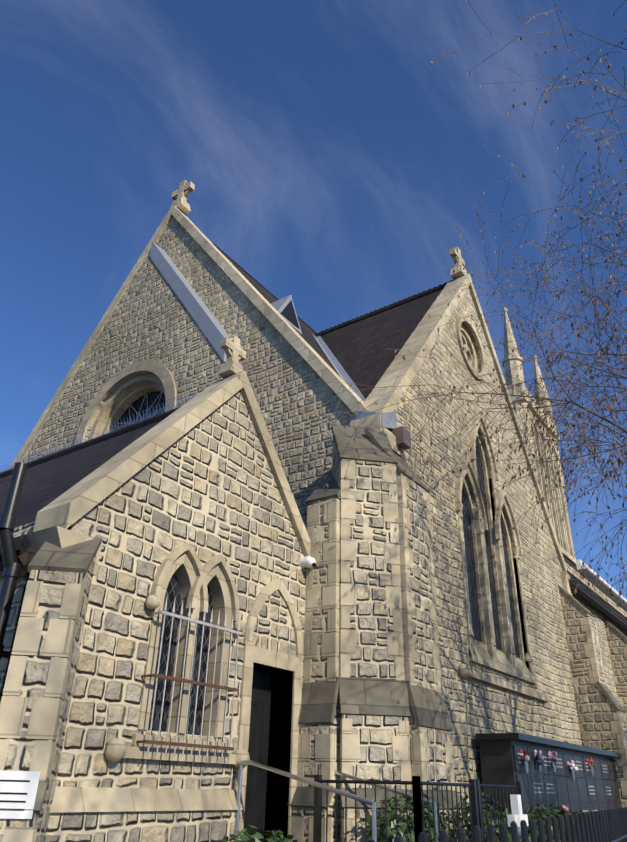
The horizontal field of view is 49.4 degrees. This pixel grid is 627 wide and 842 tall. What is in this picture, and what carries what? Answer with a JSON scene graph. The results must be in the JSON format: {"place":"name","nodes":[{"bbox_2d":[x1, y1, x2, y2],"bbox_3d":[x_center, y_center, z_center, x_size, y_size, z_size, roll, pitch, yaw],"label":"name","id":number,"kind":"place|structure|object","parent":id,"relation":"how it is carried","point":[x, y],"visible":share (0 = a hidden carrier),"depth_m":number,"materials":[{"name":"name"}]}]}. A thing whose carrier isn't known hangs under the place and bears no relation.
{"place":"outdoors","nodes":[
{"label":"outdoors","id":0,"kind":"place"},
{"bbox_2d":[0,522,70,702],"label":"narthex wall","id":1,"kind":"structure","parent":0,"point":[11,630],"depth_m":6.38,"materials":[{"name":"grey stone"}]},
{"bbox_2d":[0,462,29,659],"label":"drainpipe","id":2,"kind":"object","parent":1,"relation":"attached to","point":[11,547],"visible":0.94,"depth_m":6.14,"materials":[{"name":"black metal"}]},
{"bbox_2d":[0,390,305,839],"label":"narthex walls","id":3,"kind":"structure","parent":0,"point":[207,488],"depth_m":7.39,"materials":[{"name":"beige stone"}]},
{"bbox_2d":[300,556,315,567],"bbox_3d":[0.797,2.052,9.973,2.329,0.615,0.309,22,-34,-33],"label":"security camera","id":4,"kind":"object","parent":3,"relation":"attached to","point":[308,561],"visible":0.77,"depth_m":9.27,"materials":[{"name":"white plastic"}]},
{"bbox_2d":[0,0,626,599],"label":"sky","id":5,"kind":"structure","parent":0,"point":[324,151],"materials":[{"name":"blue"}]},
{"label":"ground","id":6,"kind":"structure","parent":0,"visible":0},
{"bbox_2d":[0,335,310,841],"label":"narthex dressings","id":7,"kind":"structure","parent":6,"relation":"on","point":[100,814],"depth_m":7.35,"materials":[{"name":"beige stone"}]},
{"bbox_2d":[136,598,241,758],"bbox_3d":[-1.244,2.667,7.075,0.178,1.470,1.262,-17,-33,31],"label":"grille window","id":8,"kind":"structure","parent":7,"relation":"attached to","point":[198,683],"depth_m":6.97,"materials":[{"name":"paint"}]},
{"bbox_2d":[0,424,465,841],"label":"buttresses","id":9,"kind":"structure","parent":6,"relation":"on","point":[373,706],"depth_m":8.46,"materials":[{"name":"beige stone"}]},
{"bbox_2d":[0,770,39,818],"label":"notice sign","id":10,"kind":"object","parent":9,"relation":"attached to","point":[18,791],"visible":1,"depth_m":4.89,"materials":[{"name":"white paint"}]},
{"bbox_2d":[156,216,355,529],"bbox_3d":[-3.642,1.193,14.680,12.020,14.644,0.700,-17,-33,31],"label":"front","id":11,"kind":"object","parent":6,"relation":"on","point":[267,346],"depth_m":12.90,"materials":[{"name":"beige stone"}]},
{"bbox_2d":[22,251,225,462],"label":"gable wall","id":12,"kind":"structure","parent":11,"relation":"attached to","point":[150,317],"depth_m":15.74,"materials":[{"name":"beige stone"}]},
{"bbox_2d":[10,180,400,468],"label":"front dressings","id":13,"kind":"structure","parent":11,"relation":"attached to","point":[141,394],"depth_m":15.34,"materials":[{"name":"beige stone"}]},
{"bbox_2d":[234,760,437,841],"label":"step handrails","id":14,"kind":"object","parent":6,"relation":"on","point":[324,787],"visible":0.69,"depth_m":7.02,"materials":[{"name":"silver metal"}]},
{"bbox_2d":[219,792,582,841],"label":"shrubs","id":15,"kind":"object","parent":6,"relation":"on","point":[536,814],"visible":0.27,"depth_m":7.31,"materials":[{"name":"green plant"}]},
{"bbox_2d":[313,775,524,841],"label":"railing","id":16,"kind":"object","parent":6,"relation":"on","point":[474,786],"visible":0.79,"depth_m":6.98,"materials":[{"name":"black metal"}]},
{"bbox_2d":[254,114,626,604],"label":"tree","id":17,"kind":"object","parent":6,"relation":"on","point":[591,377],"visible":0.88,"depth_m":10.61,"materials":[{"name":"brown plant"}]},
{"bbox_2d":[386,287,581,793],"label":"wall","id":18,"kind":"structure","parent":6,"relation":"on","point":[473,707],"depth_m":13.76,"materials":[{"name":"beige stone"}]},
{"bbox_2d":[0,239,626,629],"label":"roofs","id":19,"kind":"structure","parent":18,"relation":"on","point":[358,348],"depth_m":14.48,"materials":[{"name":"tile"}]},
{"bbox_2d":[0,280,450,476],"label":"roof trim","id":20,"kind":"structure","parent":19,"relation":"attached to","point":[284,307],"depth_m":11.38,"materials":[{"name":"metal"}]},
{"bbox_2d":[350,247,626,839],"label":"wall dressings","id":21,"kind":"structure","parent":6,"relation":"on","point":[495,633],"depth_m":13.89,"materials":[{"name":"beige stone"}]},
{"bbox_2d":[366,807,626,841],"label":"street railing","id":22,"kind":"object","parent":6,"relation":"on","point":[609,825],"visible":1,"depth_m":5.18,"materials":[{"name":"black metal"}]},
{"bbox_2d":[507,794,527,840],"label":"white cross","id":23,"kind":"object","parent":6,"relation":"on","point":[517,816],"visible":0.73,"depth_m":7.34,"materials":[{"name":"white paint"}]},
{"bbox_2d":[428,0,626,607],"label":"tree","id":24,"kind":"object","parent":6,"relation":"on","point":[619,461],"visible":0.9,"depth_m":9.72,"materials":[{"name":"brown plant"}]},
{"bbox_2d":[502,308,576,567],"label":"tower","id":25,"kind":"structure","parent":6,"relation":"on","point":[564,536],"depth_m":29.94,"materials":[{"name":"beige stone"}]},
{"bbox_2d":[475,733,621,840],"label":"memorial wall","id":26,"kind":"structure","parent":6,"relation":"on","point":[565,776],"depth_m":11.53,"materials":[{"name":"stone"}]},
{"bbox_2d":[558,585,626,807],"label":"buttresses","id":27,"kind":"structure","parent":6,"relation":"on","point":[602,713],"depth_m":16.07,"materials":[{"name":"beige stone"}]},
{"bbox_2d":[565,562,626,700],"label":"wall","id":28,"kind":"structure","parent":6,"relation":"on","point":[600,615],"depth_m":19.62,"materials":[{"name":"beige stone"}]}
]}

